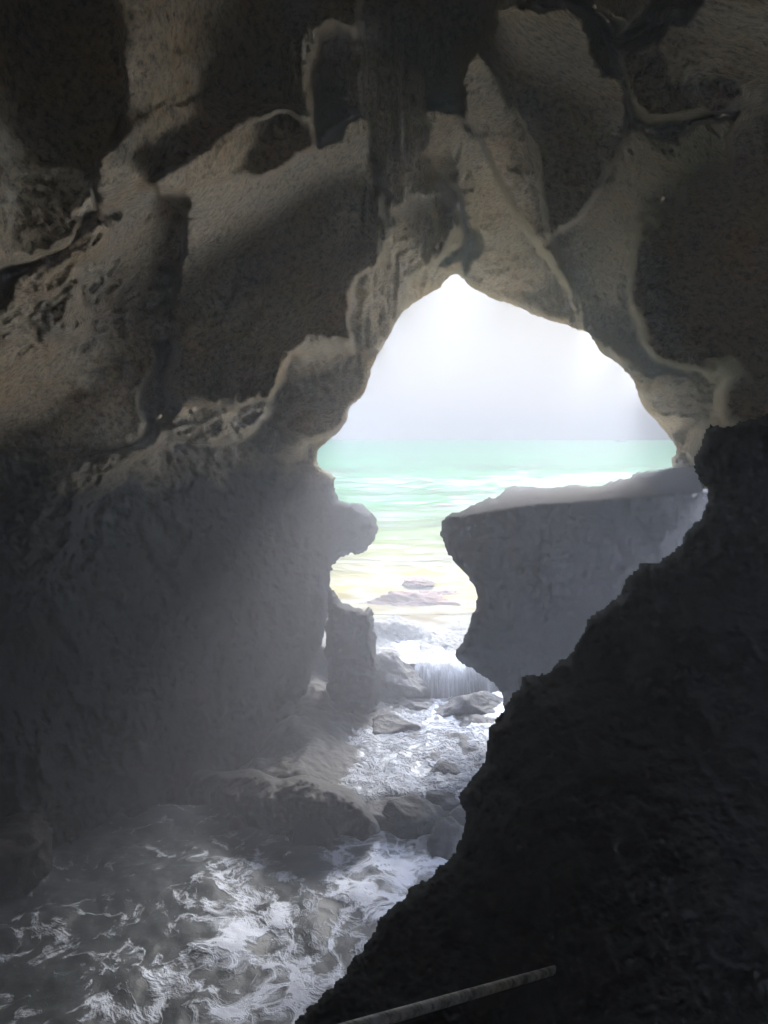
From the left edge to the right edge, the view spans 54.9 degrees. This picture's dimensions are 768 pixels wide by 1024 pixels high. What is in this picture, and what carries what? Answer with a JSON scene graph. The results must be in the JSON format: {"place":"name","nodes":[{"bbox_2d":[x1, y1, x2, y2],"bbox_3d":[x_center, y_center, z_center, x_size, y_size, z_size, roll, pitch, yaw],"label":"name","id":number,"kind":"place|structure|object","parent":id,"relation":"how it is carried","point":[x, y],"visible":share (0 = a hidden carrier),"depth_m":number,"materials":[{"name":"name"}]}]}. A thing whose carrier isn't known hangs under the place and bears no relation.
{"place":"outdoors","nodes":[
{"label":"outdoors","id":0,"kind":"place"},
{"bbox_2d":[0,804,447,1023],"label":"pool water","id":1,"kind":"structure","parent":0,"point":[176,914],"depth_m":12.34,"materials":[{"name":"grey liquid"}]},
{"bbox_2d":[226,613,495,849],"bbox_3d":[0.000,5.960,22.924,18.000,5.811,21.465,0,6,0],"label":"rock bed","id":2,"kind":"object","parent":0,"point":[309,736],"visible":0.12,"depth_m":18.04,"materials":[{"name":"grey stone"}]},
{"bbox_2d":[183,768,380,837],"bbox_3d":[-3.528,6.887,17.954,2.802,3.552,9.225,-5,8,-44],"label":"boulder","id":3,"kind":"object","parent":2,"relation":"on","point":[259,799],"visible":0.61,"depth_m":14.93,"materials":[{"name":"grey stone"}]},
{"bbox_2d":[323,590,381,714],"bbox_3d":[-0.837,4.651,20.266,1.831,4.955,1.724,5,8,42],"label":"rock pillar","id":4,"kind":"object","parent":2,"relation":"on","point":[354,678],"visible":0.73,"depth_m":19.74,"materials":[{"name":"grey stone"}]},
{"bbox_2d":[372,712,420,734],"bbox_3d":[0.182,5.812,19.390,1.407,0.968,1.157,-2,6,-20],"label":"boulder","id":5,"kind":"object","parent":2,"relation":"on","point":[389,723],"visible":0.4,"depth_m":19.08,"materials":[{"name":"grey stone"}]},
{"bbox_2d":[376,650,429,703],"bbox_3d":[0.285,5.073,21.393,2.101,2.002,1.291,0,6,0],"label":"boulder","id":6,"kind":"object","parent":2,"relation":"on","point":[400,678],"visible":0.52,"depth_m":21.09,"materials":[{"name":"grey stone"}]},
{"bbox_2d":[382,792,435,838],"bbox_3d":[0.578,6.286,15.173,1.055,0.924,0.998,4,7,37],"label":"boulder","id":7,"kind":"object","parent":2,"relation":"on","point":[410,815],"visible":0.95,"depth_m":14.86,"materials":[{"name":"grey stone"}]},
{"bbox_2d":[394,697,439,709],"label":"rock","id":8,"kind":"object","parent":2,"relation":"on","point":[415,704],"visible":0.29,"depth_m":20.66,"materials":[{"name":"grey stone"}]},
{"bbox_2d":[425,783,462,810],"bbox_3d":[1.318,6.256,16.004,1.317,0.568,0.986,0,6,0],"label":"boulder","id":9,"kind":"object","parent":2,"relation":"on","point":[445,800],"visible":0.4,"depth_m":15.73,"materials":[{"name":"grey stone"}]},
{"bbox_2d":[427,816,463,859],"bbox_3d":[1.288,6.560,14.608,0.925,1.220,1.284,0,6,0],"label":"boulder","id":10,"kind":"object","parent":2,"relation":"on","point":[445,837],"visible":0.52,"depth_m":14.19,"materials":[{"name":"grey stone"}]},
{"bbox_2d":[430,759,460,774],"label":"boulder","id":11,"kind":"object","parent":2,"relation":"on","point":[444,766],"visible":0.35,"depth_m":16.82,"materials":[{"name":"grey stone"}]},
{"bbox_2d":[448,805,465,825],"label":"boulder","id":12,"kind":"object","parent":2,"relation":"on","point":[458,813],"visible":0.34,"depth_m":15.14,"materials":[{"name":"grey stone"}]},
{"bbox_2d":[433,691,502,716],"bbox_3d":[2.424,5.695,20.588,2.635,1.529,1.272,-1,6,-12],"label":"boulder","id":13,"kind":"object","parent":2,"relation":"on","point":[482,702],"visible":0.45,"depth_m":20.12,"materials":[{"name":"grey stone"}]},
{"bbox_2d":[0,0,767,848],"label":"cave wall","id":14,"kind":"structure","parent":0,"point":[238,238],"depth_m":13.07,"materials":[{"name":"stone"}]},
{"bbox_2d":[0,812,53,898],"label":"boulder","id":15,"kind":"object","parent":14,"relation":"on","point":[26,854],"visible":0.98,"depth_m":13.15,"materials":[{"name":"grey stone"}]},
{"bbox_2d":[440,467,707,708],"bbox_3d":[6.853,2.130,20.894,7.698,7.883,12.354,3,6,24],"label":"rock ledge","id":16,"kind":"object","parent":14,"relation":"attached to","point":[548,571],"visible":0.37,"depth_m":16.37,"materials":[{"name":"grey stone"}]},
{"bbox_2d":[377,640,459,663],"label":"stream water","id":17,"kind":"structure","parent":0,"point":[409,651],"depth_m":22.84,"materials":[{"name":"white liquid"}]},
{"bbox_2d":[338,691,504,802],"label":"stream water","id":18,"kind":"structure","parent":0,"point":[395,758],"depth_m":17.49,"materials":[{"name":"white liquid"}]},
{"bbox_2d":[373,614,471,628],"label":"sea shallows","id":19,"kind":"structure","parent":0,"point":[451,621],"depth_m":26.44,"materials":[{"name":"liquid"}]},
{"bbox_2d":[414,660,499,698],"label":"waterfall","id":20,"kind":"structure","parent":0,"point":[446,680],"depth_m":21.47,"materials":[{"name":"liquid"}]},
{"bbox_2d":[317,440,676,614],"bbox_3d":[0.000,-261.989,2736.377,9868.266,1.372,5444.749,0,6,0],"label":"sea","id":21,"kind":"structure","parent":0,"point":[410,495],"depth_m":104.63,"materials":[{"name":"liquid"}]},
{"bbox_2d":[358,590,459,615],"bbox_3d":[1.186,3.766,29.055,4.471,1.503,1.614,0,6,0],"label":"sea rock","id":22,"kind":"object","parent":21,"relation":"in","point":[403,598],"visible":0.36,"depth_m":28.56,"materials":[{"name":"grey stone"}]},
{"bbox_2d":[401,576,434,587],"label":"sea rock","id":23,"kind":"object","parent":21,"relation":"in","point":[416,582],"visible":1,"depth_m":31.46,"materials":[{"name":"grey stone"}]},
{"bbox_2d":[407,590,458,594],"bbox_3d":[2.028,3.460,30.175,2.276,0.693,1.385,0,6,0],"label":"foam","id":24,"kind":"object","parent":21,"relation":"in","point":[447,592],"visible":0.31,"depth_m":29.82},
{"bbox_2d":[330,274,670,439],"label":"sky","id":25,"kind":"structure","parent":0,"point":[461,362],"materials":[{"name":"white"}]},
{"bbox_2d":[295,413,767,1023],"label":"foreground rock","id":26,"kind":"object","parent":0,"point":[609,859],"visible":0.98,"depth_m":4.75,"materials":[{"name":"black stone"}]},
{"bbox_2d":[338,965,555,1023],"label":"handrail","id":27,"kind":"object","parent":26,"relation":"attached to","point":[403,1013],"visible":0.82,"depth_m":2.99,"materials":[{"name":"metal"}]}
]}

